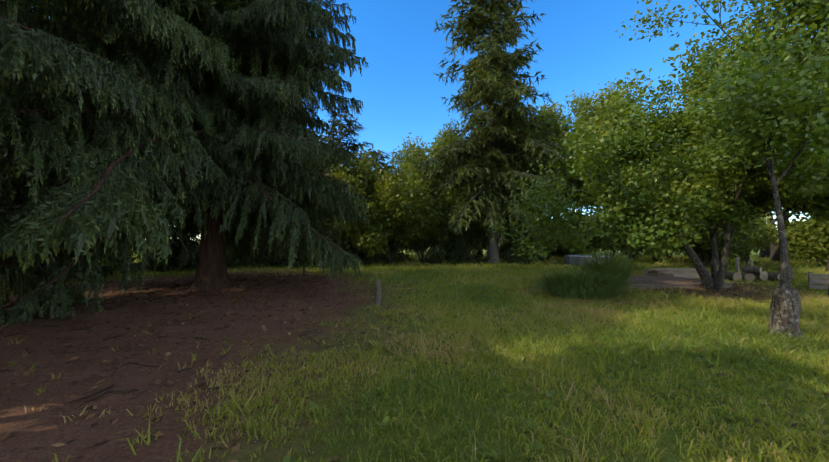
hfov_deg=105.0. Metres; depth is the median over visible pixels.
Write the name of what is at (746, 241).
shrub
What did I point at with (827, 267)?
tree
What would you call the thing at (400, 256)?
tree
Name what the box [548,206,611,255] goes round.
tree
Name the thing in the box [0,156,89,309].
tree
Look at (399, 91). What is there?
sky
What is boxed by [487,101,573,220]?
tree
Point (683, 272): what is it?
plank pile
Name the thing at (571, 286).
ornamental grass mound
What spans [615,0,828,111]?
tree
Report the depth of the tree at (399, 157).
30.00 m
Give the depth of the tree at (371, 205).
18.57 m
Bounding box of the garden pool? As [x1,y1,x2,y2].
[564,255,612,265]
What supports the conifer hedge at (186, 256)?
on the ground at (42, 432)
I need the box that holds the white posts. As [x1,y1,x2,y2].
[735,258,752,272]
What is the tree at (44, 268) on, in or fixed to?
on the ground at (42, 432)
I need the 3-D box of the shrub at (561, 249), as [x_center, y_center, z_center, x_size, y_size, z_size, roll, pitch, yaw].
[11.169,0.080,25.497,6.248,4.564,5.304,0,-2,1]
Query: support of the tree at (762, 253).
on the ground at (42, 432)
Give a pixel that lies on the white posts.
(737, 263)
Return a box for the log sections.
[724,266,792,280]
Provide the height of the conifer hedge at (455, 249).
7.860 m
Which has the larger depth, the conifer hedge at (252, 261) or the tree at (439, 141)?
the tree at (439, 141)
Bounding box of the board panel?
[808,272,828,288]
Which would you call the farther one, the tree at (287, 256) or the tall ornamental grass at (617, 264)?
the tree at (287, 256)
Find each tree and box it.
[351,139,433,181]
[405,114,467,254]
[487,33,828,290]
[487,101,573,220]
[533,100,593,255]
[561,71,693,258]
[570,78,629,254]
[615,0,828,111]
[656,110,770,258]
[738,29,826,262]
[764,197,820,261]
[769,197,819,258]
[773,208,792,221]
[777,38,828,270]
[802,148,828,297]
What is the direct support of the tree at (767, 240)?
on the ground at (42, 432)
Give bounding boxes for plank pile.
[643,268,710,278]
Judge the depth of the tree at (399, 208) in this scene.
18.57 m
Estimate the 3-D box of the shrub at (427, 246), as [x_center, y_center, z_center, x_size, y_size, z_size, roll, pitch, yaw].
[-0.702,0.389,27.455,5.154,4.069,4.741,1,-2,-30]
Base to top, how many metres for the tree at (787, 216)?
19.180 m
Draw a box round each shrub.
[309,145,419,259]
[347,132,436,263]
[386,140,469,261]
[394,237,431,256]
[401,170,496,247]
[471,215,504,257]
[526,205,588,258]
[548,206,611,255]
[571,211,639,255]
[613,224,673,261]
[647,214,777,266]
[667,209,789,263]
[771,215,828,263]
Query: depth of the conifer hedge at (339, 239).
19.83 m
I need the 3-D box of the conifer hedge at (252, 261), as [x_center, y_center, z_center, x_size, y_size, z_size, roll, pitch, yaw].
[-10.180,-2.552,20.285,6.630,9.672,6.792,0,-2,1]
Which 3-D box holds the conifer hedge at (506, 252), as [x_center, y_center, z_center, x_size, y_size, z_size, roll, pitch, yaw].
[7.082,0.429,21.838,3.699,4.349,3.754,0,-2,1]
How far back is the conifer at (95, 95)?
7.37 m
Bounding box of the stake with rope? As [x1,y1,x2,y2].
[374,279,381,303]
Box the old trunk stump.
[767,287,804,338]
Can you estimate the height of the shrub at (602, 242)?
3.976 m
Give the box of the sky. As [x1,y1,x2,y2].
[32,0,825,240]
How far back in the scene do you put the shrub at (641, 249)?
22.89 m
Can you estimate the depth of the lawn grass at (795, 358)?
3.80 m
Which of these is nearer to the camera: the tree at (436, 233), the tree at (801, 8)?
the tree at (801, 8)
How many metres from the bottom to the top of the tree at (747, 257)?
15.434 m
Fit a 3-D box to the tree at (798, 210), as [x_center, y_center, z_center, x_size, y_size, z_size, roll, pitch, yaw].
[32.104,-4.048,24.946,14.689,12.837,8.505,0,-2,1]
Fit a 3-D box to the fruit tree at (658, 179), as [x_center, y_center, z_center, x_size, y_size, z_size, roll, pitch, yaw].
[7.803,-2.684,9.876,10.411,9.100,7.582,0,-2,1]
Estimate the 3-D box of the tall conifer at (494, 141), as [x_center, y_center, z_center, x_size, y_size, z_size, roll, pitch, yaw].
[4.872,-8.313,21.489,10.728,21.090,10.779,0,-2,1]
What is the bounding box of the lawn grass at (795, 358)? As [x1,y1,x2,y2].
[0,253,828,461]
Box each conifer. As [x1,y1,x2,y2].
[0,0,371,326]
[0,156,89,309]
[411,0,574,263]
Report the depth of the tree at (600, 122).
33.31 m
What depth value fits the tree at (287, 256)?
19.97 m
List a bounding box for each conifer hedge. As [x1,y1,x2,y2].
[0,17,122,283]
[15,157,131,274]
[107,137,232,272]
[225,233,299,268]
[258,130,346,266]
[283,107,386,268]
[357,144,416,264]
[415,168,489,264]
[497,215,545,264]
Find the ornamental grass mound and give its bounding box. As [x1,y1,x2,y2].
[524,260,645,301]
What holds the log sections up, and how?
on the ground at (42, 432)
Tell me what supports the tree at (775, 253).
on the ground at (42, 432)
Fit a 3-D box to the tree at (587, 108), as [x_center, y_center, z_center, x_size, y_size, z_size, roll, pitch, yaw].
[18.042,-5.323,27.961,9.800,15.492,10.538,1,-2,-21]
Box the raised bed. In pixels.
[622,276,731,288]
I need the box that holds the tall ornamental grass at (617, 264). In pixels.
[567,239,649,286]
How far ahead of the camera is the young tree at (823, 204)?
8.34 m
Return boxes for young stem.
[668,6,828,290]
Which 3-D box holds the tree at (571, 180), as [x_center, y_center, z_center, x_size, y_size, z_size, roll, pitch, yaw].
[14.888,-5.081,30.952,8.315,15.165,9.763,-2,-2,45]
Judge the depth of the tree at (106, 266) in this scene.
15.55 m
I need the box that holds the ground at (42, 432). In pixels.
[0,243,828,461]

